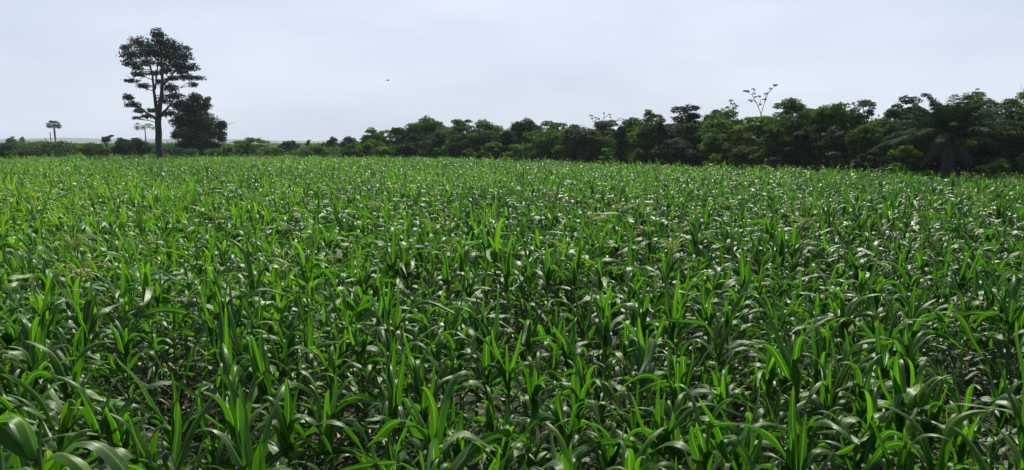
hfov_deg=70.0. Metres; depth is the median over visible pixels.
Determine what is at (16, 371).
corn plant
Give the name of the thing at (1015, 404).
corn plant
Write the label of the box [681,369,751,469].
corn plant
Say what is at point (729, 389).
corn plant
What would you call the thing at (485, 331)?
corn plant
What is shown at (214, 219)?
corn plant
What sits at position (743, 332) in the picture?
corn plant
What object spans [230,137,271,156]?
bush
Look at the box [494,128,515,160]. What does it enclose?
wood shrub
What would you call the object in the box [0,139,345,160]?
undergrowth
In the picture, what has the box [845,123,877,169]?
wood shrub
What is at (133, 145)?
bush
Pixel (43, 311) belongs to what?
corn plant
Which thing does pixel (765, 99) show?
twiggy tree
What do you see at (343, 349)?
corn plant
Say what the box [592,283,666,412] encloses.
corn plant
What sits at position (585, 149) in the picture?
wood shrub
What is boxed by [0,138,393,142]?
hills
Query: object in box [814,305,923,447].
corn plant
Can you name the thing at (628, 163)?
edge weeds
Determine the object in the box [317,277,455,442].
corn plant
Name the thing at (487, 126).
wood tree
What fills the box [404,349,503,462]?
corn plant
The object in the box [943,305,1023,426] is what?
corn plant
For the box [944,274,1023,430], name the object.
corn plant
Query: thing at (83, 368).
corn plant
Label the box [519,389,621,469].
corn plant
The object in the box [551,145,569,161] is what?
bush
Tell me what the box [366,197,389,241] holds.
corn plant
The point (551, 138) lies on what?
wood shrub
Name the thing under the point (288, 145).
distant tree
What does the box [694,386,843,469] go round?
corn plant
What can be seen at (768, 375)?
corn plant
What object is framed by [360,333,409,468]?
corn plant
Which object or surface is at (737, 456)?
corn plant
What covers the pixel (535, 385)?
corn plant
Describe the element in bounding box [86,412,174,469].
corn plant
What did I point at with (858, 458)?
corn plant
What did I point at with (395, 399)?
corn plant
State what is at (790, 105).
wood tree
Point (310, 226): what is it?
corn crop
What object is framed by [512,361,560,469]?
corn plant
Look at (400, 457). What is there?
corn plant
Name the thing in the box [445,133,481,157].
wood shrub
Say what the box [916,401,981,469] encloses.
corn plant
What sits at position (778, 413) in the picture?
corn plant
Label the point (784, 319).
corn plant
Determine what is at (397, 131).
wood tree
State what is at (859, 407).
corn plant
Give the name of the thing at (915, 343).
corn plant
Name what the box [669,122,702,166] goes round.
wood shrub
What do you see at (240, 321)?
corn plant
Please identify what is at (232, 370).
corn plant
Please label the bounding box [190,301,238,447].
corn plant
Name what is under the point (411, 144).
wood shrub
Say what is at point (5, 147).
bush
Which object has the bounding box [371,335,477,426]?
corn plant
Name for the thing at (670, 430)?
corn plant
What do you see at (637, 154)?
bush
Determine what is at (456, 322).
corn plant
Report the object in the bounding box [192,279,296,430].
corn plant
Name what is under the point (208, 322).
corn plant
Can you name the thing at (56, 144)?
bush
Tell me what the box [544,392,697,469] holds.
corn plant
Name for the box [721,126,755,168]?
wood shrub
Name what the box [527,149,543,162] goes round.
bush
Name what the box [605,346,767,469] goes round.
corn plant
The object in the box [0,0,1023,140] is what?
sky
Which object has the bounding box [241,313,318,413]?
corn plant
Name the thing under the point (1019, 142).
wood shrub
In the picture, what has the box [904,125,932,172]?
wood shrub
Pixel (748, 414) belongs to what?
corn plant
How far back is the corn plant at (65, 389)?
5.13 m
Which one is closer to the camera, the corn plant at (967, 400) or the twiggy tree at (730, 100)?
the corn plant at (967, 400)
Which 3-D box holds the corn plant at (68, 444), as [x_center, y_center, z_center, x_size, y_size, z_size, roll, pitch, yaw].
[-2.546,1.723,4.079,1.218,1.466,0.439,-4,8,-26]
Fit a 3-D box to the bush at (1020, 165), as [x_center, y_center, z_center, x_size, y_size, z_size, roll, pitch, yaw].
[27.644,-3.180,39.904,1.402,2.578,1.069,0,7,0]
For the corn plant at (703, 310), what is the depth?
7.35 m
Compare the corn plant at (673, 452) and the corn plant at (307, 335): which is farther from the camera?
the corn plant at (307, 335)
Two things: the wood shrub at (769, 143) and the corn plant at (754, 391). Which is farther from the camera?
the wood shrub at (769, 143)
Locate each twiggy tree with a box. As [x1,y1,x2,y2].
[590,112,625,162]
[720,99,739,125]
[743,84,777,115]
[846,99,874,111]
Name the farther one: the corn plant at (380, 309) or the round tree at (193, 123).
the round tree at (193, 123)
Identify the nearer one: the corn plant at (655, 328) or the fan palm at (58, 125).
the corn plant at (655, 328)
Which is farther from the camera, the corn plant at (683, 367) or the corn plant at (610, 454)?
the corn plant at (683, 367)
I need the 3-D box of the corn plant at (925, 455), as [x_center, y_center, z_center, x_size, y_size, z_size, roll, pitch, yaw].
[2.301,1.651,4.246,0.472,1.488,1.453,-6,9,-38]
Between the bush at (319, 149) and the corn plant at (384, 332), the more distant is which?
the bush at (319, 149)
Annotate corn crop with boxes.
[0,152,1023,469]
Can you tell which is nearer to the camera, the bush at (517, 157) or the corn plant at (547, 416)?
the corn plant at (547, 416)
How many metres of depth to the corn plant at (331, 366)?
6.13 m
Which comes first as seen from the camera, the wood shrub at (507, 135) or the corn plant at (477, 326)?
the corn plant at (477, 326)
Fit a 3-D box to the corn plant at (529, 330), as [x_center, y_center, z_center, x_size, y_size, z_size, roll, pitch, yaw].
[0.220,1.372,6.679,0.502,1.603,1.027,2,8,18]
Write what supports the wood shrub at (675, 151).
on the ground at (467, 397)
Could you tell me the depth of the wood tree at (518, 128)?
76.22 m
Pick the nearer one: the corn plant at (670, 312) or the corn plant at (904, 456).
the corn plant at (904, 456)
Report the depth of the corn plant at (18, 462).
3.86 m
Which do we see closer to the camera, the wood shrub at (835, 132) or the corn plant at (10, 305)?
the corn plant at (10, 305)
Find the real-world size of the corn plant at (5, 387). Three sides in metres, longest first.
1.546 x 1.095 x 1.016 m
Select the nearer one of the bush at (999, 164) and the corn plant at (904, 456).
the corn plant at (904, 456)
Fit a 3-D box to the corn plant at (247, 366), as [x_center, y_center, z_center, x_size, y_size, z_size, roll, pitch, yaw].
[-1.812,1.447,6.159,1.294,1.387,0.562,0,7,3]
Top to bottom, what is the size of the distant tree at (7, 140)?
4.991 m
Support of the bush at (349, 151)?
on the ground at (467, 397)
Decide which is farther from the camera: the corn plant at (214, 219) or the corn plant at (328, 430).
the corn plant at (214, 219)
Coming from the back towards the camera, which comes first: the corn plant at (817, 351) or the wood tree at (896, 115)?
the wood tree at (896, 115)
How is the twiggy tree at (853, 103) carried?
on the ground at (467, 397)
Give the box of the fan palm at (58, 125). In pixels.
[45,120,61,141]
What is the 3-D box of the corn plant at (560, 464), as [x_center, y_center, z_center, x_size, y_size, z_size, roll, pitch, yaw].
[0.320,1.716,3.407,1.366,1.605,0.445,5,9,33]
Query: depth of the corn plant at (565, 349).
6.58 m
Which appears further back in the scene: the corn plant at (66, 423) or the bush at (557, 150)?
the bush at (557, 150)
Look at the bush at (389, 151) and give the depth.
79.86 m
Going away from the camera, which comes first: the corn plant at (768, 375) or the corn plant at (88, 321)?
the corn plant at (768, 375)
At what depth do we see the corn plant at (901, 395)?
4.66 m
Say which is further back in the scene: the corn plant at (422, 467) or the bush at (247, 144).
the bush at (247, 144)
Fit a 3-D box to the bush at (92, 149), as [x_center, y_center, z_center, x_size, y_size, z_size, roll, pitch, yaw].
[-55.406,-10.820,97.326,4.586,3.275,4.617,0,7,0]
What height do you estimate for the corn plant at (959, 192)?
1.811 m
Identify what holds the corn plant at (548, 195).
on the ground at (467, 397)
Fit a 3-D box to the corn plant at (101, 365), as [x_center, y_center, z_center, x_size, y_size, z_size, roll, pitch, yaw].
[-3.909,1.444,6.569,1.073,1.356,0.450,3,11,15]
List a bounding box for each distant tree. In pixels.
[5,136,16,143]
[101,135,113,146]
[278,140,299,151]
[325,136,339,148]
[337,136,359,148]
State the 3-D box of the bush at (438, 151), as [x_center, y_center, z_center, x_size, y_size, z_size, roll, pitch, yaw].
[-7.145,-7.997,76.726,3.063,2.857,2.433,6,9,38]
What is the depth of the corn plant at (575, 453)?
4.26 m
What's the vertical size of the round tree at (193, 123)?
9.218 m
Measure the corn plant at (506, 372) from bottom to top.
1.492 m
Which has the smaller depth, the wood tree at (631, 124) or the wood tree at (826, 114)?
the wood tree at (826, 114)
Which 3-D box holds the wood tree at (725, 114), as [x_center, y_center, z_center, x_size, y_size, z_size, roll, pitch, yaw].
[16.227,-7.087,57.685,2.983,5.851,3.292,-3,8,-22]
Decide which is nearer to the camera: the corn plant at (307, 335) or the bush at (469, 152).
the corn plant at (307, 335)
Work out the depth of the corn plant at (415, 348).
6.72 m
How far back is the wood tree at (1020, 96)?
44.69 m
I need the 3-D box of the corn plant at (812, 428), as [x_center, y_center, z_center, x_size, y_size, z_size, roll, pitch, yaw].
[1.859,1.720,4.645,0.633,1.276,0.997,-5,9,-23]
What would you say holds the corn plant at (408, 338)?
on the ground at (467, 397)
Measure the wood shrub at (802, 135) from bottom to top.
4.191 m
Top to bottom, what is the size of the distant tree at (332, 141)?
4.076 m
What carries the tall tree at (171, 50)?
on the ground at (467, 397)
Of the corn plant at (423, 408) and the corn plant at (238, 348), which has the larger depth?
the corn plant at (238, 348)
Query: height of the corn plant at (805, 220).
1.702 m
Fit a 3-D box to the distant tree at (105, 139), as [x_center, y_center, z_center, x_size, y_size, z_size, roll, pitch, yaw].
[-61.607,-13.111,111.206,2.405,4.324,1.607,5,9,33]
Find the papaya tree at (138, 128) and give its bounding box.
[134,123,154,154]
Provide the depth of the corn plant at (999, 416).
5.32 m
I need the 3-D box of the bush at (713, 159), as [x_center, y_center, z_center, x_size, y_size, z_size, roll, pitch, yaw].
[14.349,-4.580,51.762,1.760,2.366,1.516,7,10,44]
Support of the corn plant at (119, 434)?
on the ground at (467, 397)
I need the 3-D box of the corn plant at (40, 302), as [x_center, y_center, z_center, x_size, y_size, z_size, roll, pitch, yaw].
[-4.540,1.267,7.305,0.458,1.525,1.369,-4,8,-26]
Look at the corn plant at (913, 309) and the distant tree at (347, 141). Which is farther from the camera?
the distant tree at (347, 141)
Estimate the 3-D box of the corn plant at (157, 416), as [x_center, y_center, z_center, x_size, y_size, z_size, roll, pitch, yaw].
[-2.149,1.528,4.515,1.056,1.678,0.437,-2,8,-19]
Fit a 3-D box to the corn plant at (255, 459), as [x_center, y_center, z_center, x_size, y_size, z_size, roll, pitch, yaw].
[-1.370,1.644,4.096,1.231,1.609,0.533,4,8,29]
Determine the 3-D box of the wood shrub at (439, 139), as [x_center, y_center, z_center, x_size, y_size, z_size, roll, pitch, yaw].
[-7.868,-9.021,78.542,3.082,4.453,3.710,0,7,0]
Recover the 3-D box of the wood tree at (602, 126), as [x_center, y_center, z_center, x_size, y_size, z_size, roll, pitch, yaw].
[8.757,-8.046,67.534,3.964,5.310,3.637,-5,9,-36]
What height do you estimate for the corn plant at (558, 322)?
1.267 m
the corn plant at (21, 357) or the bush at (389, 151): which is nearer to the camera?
the corn plant at (21, 357)
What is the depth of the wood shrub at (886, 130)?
42.37 m
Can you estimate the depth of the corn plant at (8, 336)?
6.72 m
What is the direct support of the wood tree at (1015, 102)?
on the ground at (467, 397)
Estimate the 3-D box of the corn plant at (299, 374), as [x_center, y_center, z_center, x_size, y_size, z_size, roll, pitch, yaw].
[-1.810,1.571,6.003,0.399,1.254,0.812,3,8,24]
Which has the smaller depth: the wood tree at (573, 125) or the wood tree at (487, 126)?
the wood tree at (573, 125)
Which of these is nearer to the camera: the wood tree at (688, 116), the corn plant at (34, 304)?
the corn plant at (34, 304)
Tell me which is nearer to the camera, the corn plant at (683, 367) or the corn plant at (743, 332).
the corn plant at (683, 367)
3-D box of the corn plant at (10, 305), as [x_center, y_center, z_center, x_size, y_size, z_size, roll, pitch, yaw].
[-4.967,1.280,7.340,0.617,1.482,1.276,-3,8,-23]
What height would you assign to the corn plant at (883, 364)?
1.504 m
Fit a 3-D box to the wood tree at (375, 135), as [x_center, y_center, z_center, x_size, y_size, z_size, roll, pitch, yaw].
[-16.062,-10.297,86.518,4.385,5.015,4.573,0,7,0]
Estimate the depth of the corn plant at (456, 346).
6.60 m
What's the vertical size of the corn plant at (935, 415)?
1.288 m
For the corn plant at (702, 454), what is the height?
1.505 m
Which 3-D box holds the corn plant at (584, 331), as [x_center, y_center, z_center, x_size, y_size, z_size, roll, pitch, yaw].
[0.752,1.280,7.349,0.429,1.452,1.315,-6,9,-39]
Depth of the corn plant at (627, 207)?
15.84 m
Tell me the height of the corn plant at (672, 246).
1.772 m
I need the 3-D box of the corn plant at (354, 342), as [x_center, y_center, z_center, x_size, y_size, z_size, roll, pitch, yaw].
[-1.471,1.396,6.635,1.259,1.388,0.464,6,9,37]
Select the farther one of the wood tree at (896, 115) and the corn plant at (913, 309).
the wood tree at (896, 115)
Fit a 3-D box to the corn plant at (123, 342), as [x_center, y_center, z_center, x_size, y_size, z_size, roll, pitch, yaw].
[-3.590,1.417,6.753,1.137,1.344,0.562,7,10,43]
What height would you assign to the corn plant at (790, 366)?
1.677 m
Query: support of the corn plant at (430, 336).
on the ground at (467, 397)
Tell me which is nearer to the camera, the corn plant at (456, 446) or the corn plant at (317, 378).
the corn plant at (456, 446)
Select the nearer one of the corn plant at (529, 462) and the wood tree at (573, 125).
the corn plant at (529, 462)
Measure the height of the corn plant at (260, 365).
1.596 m
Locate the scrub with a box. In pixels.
[27,142,482,148]
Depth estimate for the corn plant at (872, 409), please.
4.52 m
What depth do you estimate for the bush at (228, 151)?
94.82 m
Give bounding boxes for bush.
[0,143,30,158]
[37,140,78,147]
[76,141,111,157]
[107,137,153,154]
[214,147,239,157]
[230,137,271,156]
[260,147,285,156]
[309,145,329,157]
[340,142,360,158]
[378,146,401,158]
[413,148,424,158]
[431,145,454,159]
[460,147,478,158]
[479,142,506,160]
[502,144,526,160]
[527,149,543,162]
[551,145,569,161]
[575,144,599,164]
[599,148,613,164]
[627,149,649,165]
[704,154,724,167]
[728,145,760,170]
[764,157,783,175]
[818,151,849,175]
[848,153,878,173]
[877,145,923,175]
[972,157,1012,177]
[1009,153,1023,178]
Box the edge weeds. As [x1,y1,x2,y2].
[16,155,1021,179]
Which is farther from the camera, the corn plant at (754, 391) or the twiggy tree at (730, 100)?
the twiggy tree at (730, 100)
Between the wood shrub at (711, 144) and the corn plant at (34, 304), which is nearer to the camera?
the corn plant at (34, 304)
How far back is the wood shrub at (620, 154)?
59.26 m
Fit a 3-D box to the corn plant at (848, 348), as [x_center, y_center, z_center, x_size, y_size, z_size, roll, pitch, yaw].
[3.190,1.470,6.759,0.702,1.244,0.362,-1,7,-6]
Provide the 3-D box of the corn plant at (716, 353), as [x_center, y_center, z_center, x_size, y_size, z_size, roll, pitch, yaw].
[1.889,1.396,6.670,1.340,1.425,0.413,3,8,24]
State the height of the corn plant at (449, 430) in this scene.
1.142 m
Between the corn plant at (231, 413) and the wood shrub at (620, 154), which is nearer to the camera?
the corn plant at (231, 413)
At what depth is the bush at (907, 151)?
40.95 m
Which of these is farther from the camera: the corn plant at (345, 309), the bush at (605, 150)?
the bush at (605, 150)
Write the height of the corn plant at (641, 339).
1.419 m
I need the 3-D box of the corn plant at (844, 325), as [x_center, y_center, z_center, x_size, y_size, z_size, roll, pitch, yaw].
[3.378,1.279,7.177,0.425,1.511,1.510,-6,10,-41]
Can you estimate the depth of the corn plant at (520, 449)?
4.71 m
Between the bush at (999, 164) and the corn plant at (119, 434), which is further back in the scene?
the bush at (999, 164)
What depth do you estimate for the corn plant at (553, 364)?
6.68 m
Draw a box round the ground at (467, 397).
[9,143,1022,469]
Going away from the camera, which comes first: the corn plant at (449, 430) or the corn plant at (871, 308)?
the corn plant at (449, 430)
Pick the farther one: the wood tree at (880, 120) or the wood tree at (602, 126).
the wood tree at (602, 126)
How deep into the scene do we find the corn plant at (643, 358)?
5.92 m
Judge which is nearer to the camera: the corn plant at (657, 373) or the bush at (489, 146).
the corn plant at (657, 373)
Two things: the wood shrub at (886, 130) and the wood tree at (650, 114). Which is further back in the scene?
the wood tree at (650, 114)
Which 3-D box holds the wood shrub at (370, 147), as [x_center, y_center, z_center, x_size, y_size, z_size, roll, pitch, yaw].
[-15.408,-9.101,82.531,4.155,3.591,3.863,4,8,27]
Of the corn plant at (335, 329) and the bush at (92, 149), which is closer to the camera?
the corn plant at (335, 329)
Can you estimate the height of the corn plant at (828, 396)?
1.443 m
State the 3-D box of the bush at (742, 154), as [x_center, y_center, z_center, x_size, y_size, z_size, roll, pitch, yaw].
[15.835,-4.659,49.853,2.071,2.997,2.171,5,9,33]
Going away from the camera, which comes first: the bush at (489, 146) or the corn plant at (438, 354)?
the corn plant at (438, 354)
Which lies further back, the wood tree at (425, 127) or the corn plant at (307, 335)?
the wood tree at (425, 127)
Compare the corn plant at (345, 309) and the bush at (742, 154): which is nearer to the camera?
the corn plant at (345, 309)
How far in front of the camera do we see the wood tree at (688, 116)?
59.71 m
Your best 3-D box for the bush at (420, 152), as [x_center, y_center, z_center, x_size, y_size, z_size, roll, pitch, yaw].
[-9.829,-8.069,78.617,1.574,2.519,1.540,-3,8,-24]
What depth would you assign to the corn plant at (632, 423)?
5.42 m
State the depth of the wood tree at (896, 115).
44.60 m
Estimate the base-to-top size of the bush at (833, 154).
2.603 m
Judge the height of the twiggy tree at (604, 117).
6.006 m
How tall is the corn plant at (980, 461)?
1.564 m
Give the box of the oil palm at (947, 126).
[866,92,1023,178]
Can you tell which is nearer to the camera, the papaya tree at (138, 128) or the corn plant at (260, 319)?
the corn plant at (260, 319)
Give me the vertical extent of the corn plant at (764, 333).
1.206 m
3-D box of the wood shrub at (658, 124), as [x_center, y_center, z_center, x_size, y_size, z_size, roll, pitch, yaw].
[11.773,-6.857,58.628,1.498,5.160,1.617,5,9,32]
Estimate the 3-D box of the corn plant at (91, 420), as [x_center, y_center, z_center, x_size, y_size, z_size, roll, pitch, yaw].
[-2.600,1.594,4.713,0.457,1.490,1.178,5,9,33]
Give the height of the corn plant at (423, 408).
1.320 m
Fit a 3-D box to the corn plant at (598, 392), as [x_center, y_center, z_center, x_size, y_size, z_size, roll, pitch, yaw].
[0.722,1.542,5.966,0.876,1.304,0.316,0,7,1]
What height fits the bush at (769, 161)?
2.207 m
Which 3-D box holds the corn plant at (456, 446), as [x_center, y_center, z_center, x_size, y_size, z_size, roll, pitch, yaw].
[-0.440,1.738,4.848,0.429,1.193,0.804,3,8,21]
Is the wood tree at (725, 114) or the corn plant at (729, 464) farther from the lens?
the wood tree at (725, 114)
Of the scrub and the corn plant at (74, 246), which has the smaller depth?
the corn plant at (74, 246)
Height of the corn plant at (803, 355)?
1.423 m
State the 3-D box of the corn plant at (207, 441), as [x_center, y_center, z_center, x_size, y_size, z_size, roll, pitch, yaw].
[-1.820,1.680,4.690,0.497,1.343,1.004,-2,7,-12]
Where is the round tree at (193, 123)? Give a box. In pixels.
[168,92,233,156]
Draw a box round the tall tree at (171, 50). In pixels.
[115,27,206,158]
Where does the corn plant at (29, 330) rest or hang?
on the ground at (467, 397)
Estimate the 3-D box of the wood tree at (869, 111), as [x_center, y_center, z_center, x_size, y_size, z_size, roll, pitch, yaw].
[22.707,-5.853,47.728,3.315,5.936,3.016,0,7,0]
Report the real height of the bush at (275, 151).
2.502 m
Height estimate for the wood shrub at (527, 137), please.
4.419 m
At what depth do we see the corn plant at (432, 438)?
4.10 m
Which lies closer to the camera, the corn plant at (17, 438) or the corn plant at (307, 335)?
the corn plant at (17, 438)
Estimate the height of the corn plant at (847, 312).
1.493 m
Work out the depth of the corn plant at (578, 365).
5.79 m
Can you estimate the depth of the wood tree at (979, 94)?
42.97 m
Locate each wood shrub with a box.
[354,139,386,158]
[392,133,428,158]
[423,130,449,160]
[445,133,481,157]
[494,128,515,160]
[520,130,541,152]
[541,133,575,156]
[575,130,606,162]
[611,125,627,164]
[626,127,656,164]
[649,138,700,168]
[652,117,667,165]
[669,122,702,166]
[696,128,728,163]
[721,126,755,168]
[757,123,792,171]
[782,126,825,170]
[817,125,846,171]
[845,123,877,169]
[866,123,906,173]
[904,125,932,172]
[1007,128,1023,171]
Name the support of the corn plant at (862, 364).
on the ground at (467, 397)
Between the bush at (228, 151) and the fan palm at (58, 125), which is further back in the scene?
the fan palm at (58, 125)
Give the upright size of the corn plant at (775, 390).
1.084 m
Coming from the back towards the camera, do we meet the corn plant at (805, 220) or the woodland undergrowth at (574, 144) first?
the woodland undergrowth at (574, 144)
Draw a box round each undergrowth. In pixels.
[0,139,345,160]
[360,101,1023,176]
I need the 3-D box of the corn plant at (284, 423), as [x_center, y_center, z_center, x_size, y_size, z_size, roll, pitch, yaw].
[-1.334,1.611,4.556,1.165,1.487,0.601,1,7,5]
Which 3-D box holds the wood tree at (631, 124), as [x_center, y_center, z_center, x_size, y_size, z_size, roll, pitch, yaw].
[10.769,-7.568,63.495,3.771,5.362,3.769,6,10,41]
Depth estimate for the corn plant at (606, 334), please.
6.64 m
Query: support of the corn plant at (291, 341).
on the ground at (467, 397)
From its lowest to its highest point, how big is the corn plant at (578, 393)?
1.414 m
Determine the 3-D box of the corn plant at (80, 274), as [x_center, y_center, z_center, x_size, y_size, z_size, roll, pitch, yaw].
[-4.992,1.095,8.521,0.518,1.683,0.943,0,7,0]
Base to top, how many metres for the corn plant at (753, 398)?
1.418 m
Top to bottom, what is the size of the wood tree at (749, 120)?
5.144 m
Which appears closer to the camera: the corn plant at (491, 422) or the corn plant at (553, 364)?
the corn plant at (491, 422)
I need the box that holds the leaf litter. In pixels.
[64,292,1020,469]
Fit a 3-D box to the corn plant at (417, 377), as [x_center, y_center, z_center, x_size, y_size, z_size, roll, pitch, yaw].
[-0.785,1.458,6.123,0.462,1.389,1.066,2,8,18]
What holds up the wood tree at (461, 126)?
on the ground at (467, 397)
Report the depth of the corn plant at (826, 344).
6.56 m
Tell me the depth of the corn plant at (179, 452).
4.03 m
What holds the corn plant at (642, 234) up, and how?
on the ground at (467, 397)
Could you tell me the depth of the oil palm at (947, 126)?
38.31 m
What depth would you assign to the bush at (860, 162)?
42.52 m
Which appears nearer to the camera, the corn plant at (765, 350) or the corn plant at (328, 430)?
the corn plant at (328, 430)
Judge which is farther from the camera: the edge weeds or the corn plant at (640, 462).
the edge weeds
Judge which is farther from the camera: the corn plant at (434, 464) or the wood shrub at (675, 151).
the wood shrub at (675, 151)
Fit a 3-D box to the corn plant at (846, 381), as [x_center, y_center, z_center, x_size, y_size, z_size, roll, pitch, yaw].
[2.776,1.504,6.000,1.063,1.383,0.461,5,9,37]
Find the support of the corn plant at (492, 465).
on the ground at (467, 397)
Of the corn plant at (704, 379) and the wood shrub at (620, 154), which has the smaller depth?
the corn plant at (704, 379)
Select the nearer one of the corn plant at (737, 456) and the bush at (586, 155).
the corn plant at (737, 456)
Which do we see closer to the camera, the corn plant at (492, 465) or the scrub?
the corn plant at (492, 465)
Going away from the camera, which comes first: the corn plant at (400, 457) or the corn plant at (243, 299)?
the corn plant at (400, 457)
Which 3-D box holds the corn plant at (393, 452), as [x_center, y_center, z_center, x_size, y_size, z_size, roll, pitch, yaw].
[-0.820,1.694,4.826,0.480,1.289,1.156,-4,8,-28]
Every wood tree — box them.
[358,127,385,151]
[379,127,405,146]
[399,115,449,147]
[446,119,473,151]
[468,119,503,158]
[509,117,542,146]
[540,120,567,158]
[562,124,581,153]
[590,119,618,148]
[614,117,644,149]
[636,109,662,159]
[661,104,703,142]
[700,108,738,138]
[727,115,770,166]
[762,97,827,168]
[809,101,859,166]
[837,99,877,157]
[870,108,893,172]
[884,93,927,163]
[916,104,963,168]
[965,91,996,174]
[983,98,1023,166]
[1015,86,1023,113]
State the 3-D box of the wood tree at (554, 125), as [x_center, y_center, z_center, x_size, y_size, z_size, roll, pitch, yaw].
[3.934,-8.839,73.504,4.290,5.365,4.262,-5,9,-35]
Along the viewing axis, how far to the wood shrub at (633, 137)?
59.04 m
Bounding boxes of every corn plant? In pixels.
[0,277,99,440]
[0,289,23,396]
[0,306,38,386]
[0,313,72,455]
[0,325,111,458]
[0,340,106,463]
[0,382,87,469]
[0,415,145,469]
[0,445,5,469]
[1,359,154,469]
[3,278,115,420]
[3,341,134,469]
[4,421,108,469]
[6,410,42,469]
[11,326,62,433]
[20,293,66,431]
[40,327,107,468]
[41,228,93,330]
[48,277,134,415]
[48,326,134,458]
[51,258,108,324]
[52,375,205,469]
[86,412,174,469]
[89,319,171,454]
[90,396,171,462]
[116,341,225,469]
[126,394,213,469]
[129,266,287,422]
[178,300,301,440]
[189,384,291,469]
[190,291,271,426]
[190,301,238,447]
[191,375,309,469]
[191,397,230,469]
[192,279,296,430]
[200,211,230,270]
[201,285,261,428]
[201,343,277,469]
[211,326,362,457]
[226,331,322,468]
[230,377,374,469]
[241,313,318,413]
[248,304,326,432]
[251,349,338,469]
[265,374,386,469]
[280,309,327,458]
[280,336,382,469]
[300,286,412,433]
[301,309,381,459]
[301,328,323,435]
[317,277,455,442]
[318,303,346,439]
[319,320,388,452]
[333,363,472,468]
[339,370,535,469]
[348,277,418,410]
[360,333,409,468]
[365,327,448,459]
[365,354,425,469]
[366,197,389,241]
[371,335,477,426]
[371,444,407,469]
[374,320,447,423]
[375,405,424,469]
[381,311,456,411]
[388,335,450,468]
[403,285,490,419]
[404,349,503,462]
[405,434,465,469]
[411,385,533,469]
[425,398,489,469]
[428,320,547,468]
[431,458,438,469]
[434,310,482,425]
[437,289,543,463]
[441,410,487,469]
[447,293,525,423]
[453,329,570,468]
[473,398,546,469]
[480,438,510,469]
[498,300,561,463]
[498,351,569,465]
[498,418,570,469]
[499,317,613,448]
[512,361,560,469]
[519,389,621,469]
[521,339,590,451]
[528,359,616,469]
[535,422,625,469]
[540,287,615,421]
[542,185,556,213]
[542,309,584,430]
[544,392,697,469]
[546,328,625,469]
[550,433,594,469]
[559,348,651,469]
[580,420,625,469]
[588,384,799,469]
[589,289,636,458]
[591,322,663,439]
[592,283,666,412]
[592,316,687,457]
[595,322,692,464]
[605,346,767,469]
[610,368,662,460]
[613,201,638,220]
[616,381,742,469]
[622,307,682,424]
[624,427,680,469]
[633,223,655,284]
[643,352,711,461]
[645,345,746,467]
[654,311,766,461]
[655,269,682,403]
[658,230,686,312]
[665,360,715,434]
[666,285,753,412]
[681,292,760,416]
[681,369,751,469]
[683,351,744,467]
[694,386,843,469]
[694,410,785,469]
[699,384,777,469]
[701,405,786,469]
[710,382,792,469]
[728,318,835,420]
[728,331,835,469]
[743,316,836,410]
[743,346,772,420]
[744,310,834,469]
[744,331,805,453]
[746,349,809,448]
[747,281,812,400]
[750,315,829,415]
[760,318,854,439]
[763,394,853,469]
[765,346,928,469]
[765,410,898,469]
[767,312,843,460]
[787,216,819,285]
[800,287,919,405]
[800,355,945,469]
[801,334,894,467]
[803,331,979,466]
[807,287,867,408]
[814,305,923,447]
[816,404,990,469]
[832,329,888,441]
[835,335,963,465]
[835,387,908,469]
[842,280,929,413]
[852,283,984,415]
[852,319,895,469]
[865,293,937,459]
[865,349,941,469]
[866,415,949,469]
[877,357,970,469]
[889,365,1014,469]
[914,370,953,469]
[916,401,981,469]
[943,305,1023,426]
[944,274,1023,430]
[948,364,1022,469]
[951,185,970,207]
[952,426,1023,469]
[964,320,1023,469]
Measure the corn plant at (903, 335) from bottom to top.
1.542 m
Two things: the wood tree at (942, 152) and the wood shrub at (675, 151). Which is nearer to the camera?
the wood tree at (942, 152)
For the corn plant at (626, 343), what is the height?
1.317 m
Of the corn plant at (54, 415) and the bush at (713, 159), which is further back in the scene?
the bush at (713, 159)
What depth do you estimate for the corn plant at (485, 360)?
5.95 m
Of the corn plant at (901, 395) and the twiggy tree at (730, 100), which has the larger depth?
the twiggy tree at (730, 100)
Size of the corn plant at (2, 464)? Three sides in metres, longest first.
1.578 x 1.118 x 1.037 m
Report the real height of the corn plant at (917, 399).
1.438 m

